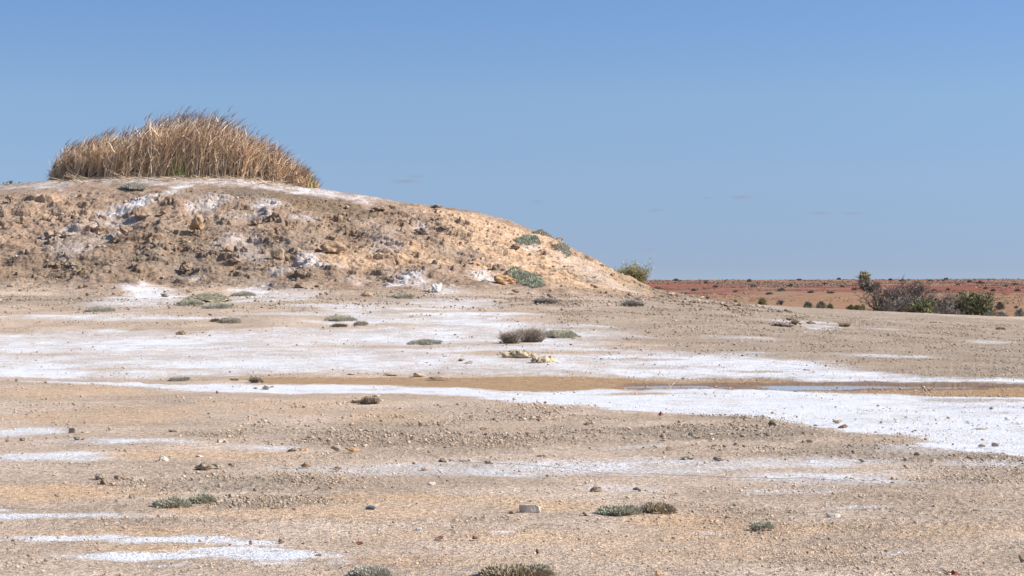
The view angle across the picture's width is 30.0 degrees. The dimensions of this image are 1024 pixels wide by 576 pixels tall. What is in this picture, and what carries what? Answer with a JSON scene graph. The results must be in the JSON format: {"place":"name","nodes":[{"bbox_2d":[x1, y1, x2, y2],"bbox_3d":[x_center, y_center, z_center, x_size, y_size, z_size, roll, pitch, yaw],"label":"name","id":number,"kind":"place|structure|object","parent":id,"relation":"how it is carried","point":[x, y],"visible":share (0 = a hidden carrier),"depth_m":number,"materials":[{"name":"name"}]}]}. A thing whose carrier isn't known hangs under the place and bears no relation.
{"place":"outdoors","nodes":[
{"label":"outdoors","id":0,"kind":"place"},
{"bbox_2d":[0,178,732,302],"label":"hill","id":1,"kind":"structure","parent":0,"point":[390,243],"depth_m":67.90,"materials":[{"name":"beige soil"}]},
{"bbox_2d":[7,195,16,201],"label":"rock","id":2,"kind":"object","parent":1,"relation":"on","point":[11,198],"visible":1,"depth_m":71.52,"materials":[{"name":"stone"}]},
{"bbox_2d":[43,229,71,237],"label":"rock","id":3,"kind":"object","parent":1,"relation":"on","point":[60,233],"visible":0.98,"depth_m":68.18,"materials":[{"name":"stone"}]},
{"bbox_2d":[63,173,74,179],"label":"twiggy shrub","id":4,"kind":"object","parent":1,"relation":"on","point":[66,177],"visible":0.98,"depth_m":74.92,"materials":[{"name":"brown plant"}]},
{"bbox_2d":[89,225,107,234],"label":"rock","id":5,"kind":"object","parent":1,"relation":"on","point":[98,229],"visible":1,"depth_m":68.50,"materials":[{"name":"stone"}]},
{"bbox_2d":[119,225,132,233],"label":"rock","id":6,"kind":"object","parent":1,"relation":"on","point":[123,229],"visible":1,"depth_m":67.77,"materials":[{"name":"stone"}]},
{"bbox_2d":[120,182,148,189],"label":"cushion plant","id":7,"kind":"object","parent":1,"relation":"on","point":[133,185],"visible":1,"depth_m":73.02,"materials":[{"name":"green plant"}]},
{"bbox_2d":[134,206,151,218],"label":"rock","id":8,"kind":"object","parent":1,"relation":"on","point":[141,212],"visible":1,"depth_m":69.33,"materials":[{"name":"stone"}]},
{"bbox_2d":[44,106,324,188],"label":"reed thicket","id":9,"kind":"object","parent":1,"relation":"on","point":[195,151],"visible":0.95,"depth_m":75.35,"materials":[{"name":"beige plant"}]},
{"bbox_2d":[179,264,190,270],"bbox_3d":[-11.088,-0.692,64.710,0.434,0.216,0.291,0,0,15],"label":"rock","id":10,"kind":"object","parent":1,"relation":"on","point":[185,267],"visible":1,"depth_m":64.66,"materials":[{"name":"stone"}]},
{"bbox_2d":[189,213,204,230],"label":"rock","id":11,"kind":"object","parent":1,"relation":"on","point":[197,221],"visible":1,"depth_m":68.04,"materials":[{"name":"stone"}]},
{"bbox_2d":[222,246,232,251],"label":"rock","id":12,"kind":"object","parent":1,"relation":"on","point":[228,248],"visible":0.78,"depth_m":66.45,"materials":[{"name":"stone"}]},
{"bbox_2d":[228,256,241,262],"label":"rock","id":13,"kind":"object","parent":1,"relation":"on","point":[233,259],"visible":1,"depth_m":65.40,"materials":[{"name":"stone"}]},
{"bbox_2d":[270,248,284,259],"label":"rock","id":14,"kind":"object","parent":1,"relation":"on","point":[278,253],"visible":1,"depth_m":65.67,"materials":[{"name":"stone"}]},
{"bbox_2d":[294,282,306,287],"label":"rock","id":15,"kind":"object","parent":1,"relation":"on","point":[300,285],"visible":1,"depth_m":61.86,"materials":[{"name":"stone"}]},
{"bbox_2d":[300,170,315,187],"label":"reed tuft","id":16,"kind":"object","parent":1,"relation":"on","point":[307,183],"visible":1,"depth_m":74.88,"materials":[{"name":"beige plant"}]},
{"bbox_2d":[308,175,316,187],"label":"reed tuft","id":17,"kind":"object","parent":1,"relation":"on","point":[312,183],"visible":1,"depth_m":74.92,"materials":[{"name":"beige plant"}]},
{"bbox_2d":[320,240,347,253],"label":"rock","id":18,"kind":"object","parent":1,"relation":"on","point":[335,247],"visible":1,"depth_m":66.58,"materials":[{"name":"stone"}]},
{"bbox_2d":[371,207,384,210],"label":"rock","id":19,"kind":"object","parent":1,"relation":"on","point":[377,208],"visible":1,"depth_m":72.29,"materials":[{"name":"stone"}]},
{"bbox_2d":[0,188,811,318],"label":"hill rubble","id":20,"kind":"object","parent":1,"relation":"on","point":[685,300],"visible":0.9,"depth_m":64.35,"materials":[{"name":"stone"}]},
{"bbox_2d":[414,228,428,234],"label":"rock","id":21,"kind":"object","parent":1,"relation":"on","point":[423,231],"visible":1,"depth_m":70.28,"materials":[{"name":"stone"}]},
{"bbox_2d":[431,283,441,292],"bbox_3d":[-2.442,-0.004,61.825,0.343,0.325,0.292,0,0,0],"label":"rock","id":22,"kind":"object","parent":1,"relation":"on","point":[436,287],"visible":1,"depth_m":61.75,"materials":[{"name":"stone"}]},
{"bbox_2d":[492,264,504,269],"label":"rock","id":23,"kind":"object","parent":1,"relation":"on","point":[498,267],"visible":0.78,"depth_m":66.50,"materials":[{"name":"stone"}]},
{"bbox_2d":[493,275,515,283],"bbox_3d":[-0.232,-0.275,64.301,0.807,0.368,0.632,0,0,0],"label":"rock","id":24,"kind":"object","parent":1,"relation":"on","point":[500,279],"visible":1,"depth_m":64.15,"materials":[{"name":"stone"}]},
{"bbox_2d":[511,244,519,249],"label":"rock","id":25,"kind":"object","parent":1,"relation":"on","point":[515,246],"visible":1,"depth_m":69.29,"materials":[{"name":"stone"}]},
{"bbox_2d":[508,266,545,286],"bbox_3d":[0.554,-0.397,64.733,1.059,0.771,2.775,0,0,-23],"label":"cushion plant","id":26,"kind":"object","parent":1,"relation":"on","point":[531,276],"visible":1,"depth_m":64.75,"materials":[{"name":"green plant"}]},
{"bbox_2d":[515,234,540,245],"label":"cushion plant","id":27,"kind":"object","parent":1,"relation":"on","point":[526,239],"visible":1,"depth_m":71.50,"materials":[{"name":"green plant"}]},
{"bbox_2d":[532,228,553,237],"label":"cushion plant","id":28,"kind":"object","parent":1,"relation":"on","point":[540,231],"visible":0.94,"depth_m":73.94,"materials":[{"name":"green plant"}]},
{"bbox_2d":[556,241,573,256],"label":"cushion plant","id":29,"kind":"object","parent":1,"relation":"on","point":[566,251],"visible":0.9,"depth_m":71.88,"materials":[{"name":"green plant"}]},
{"bbox_2d":[613,258,652,282],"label":"leafy bush","id":30,"kind":"object","parent":1,"relation":"on","point":[632,271],"visible":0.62,"depth_m":77.31,"materials":[{"name":"green plant"}]},
{"bbox_2d":[0,293,1023,575],"bbox_3d":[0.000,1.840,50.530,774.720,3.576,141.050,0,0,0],"label":"ground","id":31,"kind":"structure","parent":0,"point":[200,359],"depth_m":19.57,"materials":[{"name":"soil"}]},
{"bbox_2d":[95,473,104,479],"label":"rock","id":32,"kind":"object","parent":31,"relation":"on","point":[101,476],"visible":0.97,"depth_m":15.23,"materials":[{"name":"stone"}]},
{"bbox_2d":[84,306,115,311],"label":"cushion plant","id":33,"kind":"object","parent":31,"relation":"on","point":[99,309],"visible":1,"depth_m":53.42,"materials":[{"name":"green plant"}]},
{"bbox_2d":[99,478,109,484],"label":"rock","id":34,"kind":"object","parent":31,"relation":"on","point":[103,481],"visible":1,"depth_m":14.84,"materials":[{"name":"stone"}]},
{"bbox_2d":[157,454,168,460],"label":"rock","id":35,"kind":"object","parent":31,"relation":"on","point":[162,457],"visible":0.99,"depth_m":16.75,"materials":[{"name":"stone"}]},
{"bbox_2d":[152,496,192,507],"bbox_3d":[-2.382,1.511,13.408,0.296,0.115,0.241,0,0,0],"label":"cushion plant","id":36,"kind":"object","parent":31,"relation":"on","point":[172,502],"visible":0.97,"depth_m":13.35,"materials":[{"name":"green plant"}]},
{"bbox_2d":[167,376,189,380],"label":"cushion plant","id":37,"kind":"object","parent":31,"relation":"on","point":[179,378],"visible":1,"depth_m":33.14,"materials":[{"name":"green plant"}]},
{"bbox_2d":[176,299,204,305],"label":"cushion plant","id":38,"kind":"object","parent":31,"relation":"on","point":[184,302],"visible":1,"depth_m":55.66,"materials":[{"name":"green plant"}]},
{"bbox_2d":[194,461,211,469],"bbox_3d":[-2.599,1.501,16.080,0.145,0.075,0.118,0,0,10],"label":"rock","id":39,"kind":"object","parent":31,"relation":"on","point":[204,465],"visible":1,"depth_m":16.06,"materials":[{"name":"stone"}]},
{"bbox_2d":[188,492,217,503],"bbox_3d":[-2.218,1.511,13.662,0.262,0.106,0.212,0,0,0],"label":"cushion plant","id":40,"kind":"object","parent":31,"relation":"on","point":[204,497],"visible":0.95,"depth_m":13.61,"materials":[{"name":"green plant"}]},
{"bbox_2d":[183,292,232,301],"bbox_3d":[-9.157,0.280,57.496,1.537,0.348,1.171,0,0,0],"label":"cushion plant","id":41,"kind":"object","parent":31,"relation":"on","point":[214,297],"visible":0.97,"depth_m":57.20,"materials":[{"name":"green plant"}]},
{"bbox_2d":[212,462,222,468],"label":"rock","id":42,"kind":"object","parent":31,"relation":"on","point":[218,465],"visible":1,"depth_m":16.20,"materials":[{"name":"stone"}]},
{"bbox_2d":[202,302,232,308],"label":"cushion plant","id":43,"kind":"object","parent":31,"relation":"on","point":[221,305],"visible":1,"depth_m":54.30,"materials":[{"name":"green plant"}]},
{"bbox_2d":[219,317,240,322],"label":"cushion plant","id":44,"kind":"object","parent":31,"relation":"on","point":[229,320],"visible":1,"depth_m":49.62,"materials":[{"name":"green plant"}]},
{"bbox_2d":[228,502,237,507],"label":"rock","id":45,"kind":"object","parent":31,"relation":"on","point":[233,504],"visible":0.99,"depth_m":13.35,"materials":[{"name":"stone"}]},
{"bbox_2d":[231,291,256,295],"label":"cushion plant","id":46,"kind":"object","parent":31,"relation":"on","point":[244,293],"visible":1,"depth_m":59.76,"materials":[{"name":"green plant"}]},
{"bbox_2d":[249,375,263,382],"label":"twiggy shrub","id":47,"kind":"object","parent":31,"relation":"on","point":[255,379],"visible":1,"depth_m":32.68,"materials":[{"name":"brown plant"}]},
{"bbox_2d":[301,462,310,466],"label":"rock","id":48,"kind":"object","parent":31,"relation":"on","point":[304,464],"visible":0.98,"depth_m":16.32,"materials":[{"name":"stone"}]},
{"bbox_2d":[331,445,340,451],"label":"rock","id":49,"kind":"object","parent":31,"relation":"on","point":[337,448],"visible":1,"depth_m":17.84,"materials":[{"name":"stone"}]},
{"bbox_2d":[330,323,347,326],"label":"cushion plant","id":50,"kind":"object","parent":31,"relation":"on","point":[339,325],"visible":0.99,"depth_m":48.35,"materials":[{"name":"green plant"}]},
{"bbox_2d":[324,315,357,321],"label":"cushion plant","id":51,"kind":"object","parent":31,"relation":"on","point":[339,318],"visible":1,"depth_m":50.09,"materials":[{"name":"green plant"}]},
{"bbox_2d":[346,447,361,451],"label":"rock","id":52,"kind":"object","parent":31,"relation":"on","point":[350,449],"visible":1,"depth_m":17.79,"materials":[{"name":"stone"}]},
{"bbox_2d":[354,321,368,325],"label":"cushion plant","id":53,"kind":"object","parent":31,"relation":"on","point":[361,323],"visible":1,"depth_m":48.82,"materials":[{"name":"green plant"}]},
{"bbox_2d":[354,395,379,404],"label":"twiggy shrub","id":54,"kind":"object","parent":31,"relation":"on","point":[369,400],"visible":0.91,"depth_m":24.50,"materials":[{"name":"brown plant"}]},
{"bbox_2d":[346,565,392,575],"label":"cushion plant","id":55,"kind":"object","parent":31,"relation":"on","point":[366,570],"visible":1,"depth_m":10.19,"materials":[{"name":"green plant"}]},
{"bbox_2d":[365,505,377,509],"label":"rock","id":56,"kind":"object","parent":31,"relation":"on","point":[370,507],"visible":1,"depth_m":13.20,"materials":[{"name":"stone"}]},
{"bbox_2d":[0,295,754,323],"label":"foot rubble","id":57,"kind":"object","parent":31,"relation":"on","point":[279,303],"visible":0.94,"depth_m":55.88,"materials":[{"name":"stone"}]},
{"bbox_2d":[390,293,414,297],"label":"cushion plant","id":58,"kind":"object","parent":31,"relation":"on","point":[402,295],"visible":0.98,"depth_m":58.79,"materials":[{"name":"green plant"}]},
{"bbox_2d":[413,373,425,376],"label":"rock","id":59,"kind":"object","parent":31,"relation":"on","point":[418,374],"visible":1,"depth_m":33.96,"materials":[{"name":"stone"}]},
{"bbox_2d":[407,339,443,344],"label":"cushion plant","id":60,"kind":"object","parent":31,"relation":"on","point":[425,342],"visible":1,"depth_m":42.95,"materials":[{"name":"green plant"}]},
{"bbox_2d":[497,329,524,343],"bbox_3d":[-0.009,1.077,43.442,0.686,0.413,0.639,0,0,-10],"label":"twiggy shrub","id":61,"kind":"object","parent":31,"relation":"on","point":[512,337],"visible":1,"depth_m":43.36,"materials":[{"name":"brown plant"}]},
{"bbox_2d":[477,563,557,575],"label":"cushion plant","id":62,"kind":"object","parent":31,"relation":"on","point":[520,569],"visible":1,"depth_m":10.19,"materials":[{"name":"green plant"}]},
{"bbox_2d":[501,350,535,357],"bbox_3d":[0.130,1.366,38.731,0.701,0.233,0.485,0,0,0],"label":"rock","id":63,"kind":"object","parent":31,"relation":"on","point":[517,354],"visible":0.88,"depth_m":38.60,"materials":[{"name":"stone"}]},
{"bbox_2d":[519,504,540,512],"bbox_3d":[0.123,1.511,13.059,0.148,0.068,0.073,0,0,0],"label":"rock","id":64,"kind":"object","parent":31,"relation":"on","point":[528,508],"visible":1,"depth_m":13.03,"materials":[{"name":"stone"}]},
{"bbox_2d":[515,324,548,341],"bbox_3d":[0.462,1.034,44.084,0.854,0.456,0.708,0,0,26],"label":"twiggy shrub","id":65,"kind":"object","parent":31,"relation":"on","point":[534,335],"visible":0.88,"depth_m":43.95,"materials":[{"name":"brown plant"}]},
{"bbox_2d":[533,562,550,568],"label":"cushion plant","id":66,"kind":"object","parent":31,"relation":"on","point":[540,564],"visible":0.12,"depth_m":10.38,"materials":[{"name":"green plant"}]},
{"bbox_2d":[530,355,557,362],"bbox_3d":[0.639,1.416,37.436,0.557,0.196,0.382,0,0,0],"label":"rock","id":67,"kind":"object","parent":31,"relation":"on","point":[545,359],"visible":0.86,"depth_m":37.31,"materials":[{"name":"stone"}]},
{"bbox_2d":[533,296,559,303],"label":"twiggy shrub","id":68,"kind":"object","parent":31,"relation":"on","point":[546,300],"visible":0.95,"depth_m":56.42,"materials":[{"name":"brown plant"}]},
{"bbox_2d":[544,329,581,337],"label":"cushion plant","id":69,"kind":"object","parent":31,"relation":"on","point":[562,334],"visible":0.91,"depth_m":45.49,"materials":[{"name":"green plant"}]},
{"bbox_2d":[589,486,601,491],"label":"rock","id":70,"kind":"object","parent":31,"relation":"on","point":[596,489],"visible":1,"depth_m":14.34,"materials":[{"name":"stone"}]},
{"bbox_2d":[596,504,643,516],"bbox_3d":[0.733,1.516,13.003,0.332,0.102,0.274,0,0,0],"label":"cushion plant","id":71,"kind":"object","parent":31,"relation":"on","point":[616,510],"visible":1,"depth_m":12.93,"materials":[{"name":"green plant"}]},
{"bbox_2d":[619,299,645,306],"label":"twiggy shrub","id":72,"kind":"object","parent":31,"relation":"on","point":[631,303],"visible":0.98,"depth_m":56.53,"materials":[{"name":"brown plant"}]},
{"bbox_2d":[639,501,678,513],"bbox_3d":[0.994,1.511,13.057,0.295,0.110,0.242,0,0,0],"label":"cushion plant","id":73,"kind":"object","parent":31,"relation":"on","point":[658,507],"visible":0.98,"depth_m":13.00,"materials":[{"name":"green plant"}]},
{"bbox_2d":[681,456,695,459],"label":"rock","id":74,"kind":"object","parent":31,"relation":"on","point":[688,457],"visible":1,"depth_m":17.00,"materials":[{"name":"stone"}]},
{"bbox_2d":[713,457,727,460],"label":"rock","id":75,"kind":"object","parent":31,"relation":"on","point":[718,458],"visible":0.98,"depth_m":16.88,"materials":[{"name":"stone"}]},
{"bbox_2d":[757,297,766,304],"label":"desert shrub","id":76,"kind":"object","parent":31,"relation":"on","point":[762,301],"visible":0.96,"depth_m":76.96,"materials":[{"name":"green plant"}]},
{"bbox_2d":[749,520,774,531],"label":"cushion plant","id":77,"kind":"object","parent":31,"relation":"on","point":[757,525],"visible":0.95,"depth_m":12.14,"materials":[{"name":"green plant"}]},
{"bbox_2d":[768,419,776,425],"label":"rock","id":78,"kind":"object","parent":31,"relation":"on","point":[772,421],"visible":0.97,"depth_m":20.98,"materials":[{"name":"stone"}]},
{"bbox_2d":[771,323,793,326],"bbox_3d":[7.205,0.990,51.025,0.605,0.131,0.420,0,0,0],"label":"rock","id":79,"kind":"object","parent":31,"relation":"on","point":[783,324],"visible":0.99,"depth_m":50.90,"materials":[{"name":"stone"}]},
{"bbox_2d":[790,318,801,324],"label":"twiggy shrub","id":80,"kind":"object","parent":31,"relation":"on","point":[794,322],"visible":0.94,"depth_m":51.93,"materials":[{"name":"brown plant"}]},
{"bbox_2d":[803,301,812,307],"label":"desert shrub","id":81,"kind":"object","parent":31,"relation":"on","point":[808,304],"visible":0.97,"depth_m":79.92,"materials":[{"name":"green plant"}]},
{"bbox_2d":[815,300,827,307],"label":"desert shrub","id":82,"kind":"object","parent":31,"relation":"on","point":[822,304],"visible":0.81,"depth_m":79.96,"materials":[{"name":"green plant"}]},
{"bbox_2d":[826,513,840,517],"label":"rock","id":83,"kind":"object","parent":31,"relation":"on","point":[829,515],"visible":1,"depth_m":12.75,"materials":[{"name":"stone"}]},
{"bbox_2d":[838,321,850,326],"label":"twiggy shrub","id":84,"kind":"object","parent":31,"relation":"on","point":[844,325],"visible":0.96,"depth_m":52.29,"materials":[{"name":"brown plant"}]},
{"bbox_2d":[902,301,940,313],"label":"leafy bush","id":85,"kind":"object","parent":31,"relation":"on","point":[921,307],"visible":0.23,"depth_m":118.71,"materials":[{"name":"green plant"}]},
{"bbox_2d":[933,304,966,314],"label":"dry tree","id":86,"kind":"object","parent":31,"relation":"on","point":[950,311],"visible":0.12,"depth_m":119.73,"materials":[{"name":"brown plant"}]},
{"bbox_2d":[944,570,960,575],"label":"rock","id":87,"kind":"object","parent":31,"relation":"on","point":[952,572],"visible":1,"depth_m":10.21,"materials":[{"name":"stone"}]},
{"bbox_2d":[996,311,1008,316],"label":"desert shrub","id":88,"kind":"object","parent":31,"relation":"on","point":[1001,313],"visible":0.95,"depth_m":81.92,"materials":[{"name":"grey plant"}]},
{"bbox_2d":[1014,308,1023,316],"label":"desert shrub","id":89,"kind":"object","parent":31,"relation":"on","point":[1019,312],"visible":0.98,"depth_m":81.96,"materials":[{"name":"grey plant"}]},
{"bbox_2d":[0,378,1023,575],"bbox_3d":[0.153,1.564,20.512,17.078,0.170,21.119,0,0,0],"label":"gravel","id":90,"kind":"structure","parent":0,"point":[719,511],"depth_m":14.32,"materials":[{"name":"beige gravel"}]},
{"bbox_2d":[0,297,1023,380],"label":"apron gravel","id":91,"kind":"structure","parent":0,"point":[879,341],"depth_m":47.08,"materials":[{"name":"beige gravel"}]},
{"bbox_2d":[0,0,1023,279],"label":"sky","id":92,"kind":"structure","parent":0,"point":[699,139],"materials":[{"name":"blue"}]},
{"bbox_2d":[622,385,972,390],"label":"stream water","id":93,"kind":"structure","parent":0,"point":[790,388],"depth_m":31.75,"materials":[{"name":"blue liquid"}]},
{"bbox_2d":[644,278,1023,316],"bbox_3d":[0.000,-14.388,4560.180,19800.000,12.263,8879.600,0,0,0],"label":"distant plain","id":94,"kind":"structure","parent":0,"point":[815,298],"depth_m":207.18,"materials":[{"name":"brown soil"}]},
{"bbox_2d":[854,269,870,291],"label":"gum tree","id":95,"kind":"object","parent":94,"relation":"on","point":[863,275],"visible":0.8,"depth_m":209.74,"materials":[{"name":"green plant"}]},
{"bbox_2d":[857,280,880,292],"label":"dry tree","id":96,"kind":"object","parent":94,"relation":"on","point":[866,284],"visible":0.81,"depth_m":204.73,"materials":[{"name":"grey plant"}]},
{"bbox_2d":[854,273,919,310],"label":"dry tree","id":97,"kind":"object","parent":94,"relation":"on","point":[896,295],"visible":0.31,"depth_m":123.69,"materials":[{"name":"brown plant"}]},
{"bbox_2d":[877,294,932,311],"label":"dry tree","id":98,"kind":"object","parent":94,"relation":"on","point":[899,307],"visible":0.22,"depth_m":120.64,"materials":[{"name":"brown plant"}]},
{"bbox_2d":[881,277,939,307],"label":"dry tree","id":99,"kind":"object","parent":94,"relation":"on","point":[916,291],"visible":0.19,"depth_m":128.29,"materials":[{"name":"brown plant"}]},
{"bbox_2d":[905,297,936,306],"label":"leafy bush","id":100,"kind":"object","parent":94,"relation":"on","point":[928,300],"visible":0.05,"depth_m":121.69,"materials":[{"name":"green plant"}]},
{"bbox_2d":[919,289,966,307],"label":"dead tree","id":101,"kind":"object","parent":94,"relation":"on","point":[948,297],"visible":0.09,"depth_m":126.23,"materials":[{"name":"grey plant"}]},
{"bbox_2d":[934,293,967,312],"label":"dry tree","id":102,"kind":"object","parent":94,"relation":"on","point":[944,301],"visible":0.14,"depth_m":122.39,"materials":[{"name":"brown plant"}]},
{"bbox_2d":[948,291,1001,315],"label":"leafy tree","id":103,"kind":"object","parent":94,"relation":"on","point":[978,303],"visible":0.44,"depth_m":121.24,"materials":[{"name":"green plant"}]},
{"bbox_2d":[994,302,1005,309],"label":"desert shrub","id":104,"kind":"object","parent":94,"relation":"on","point":[1001,305],"visible":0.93,"depth_m":149.91,"materials":[{"name":"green plant"}]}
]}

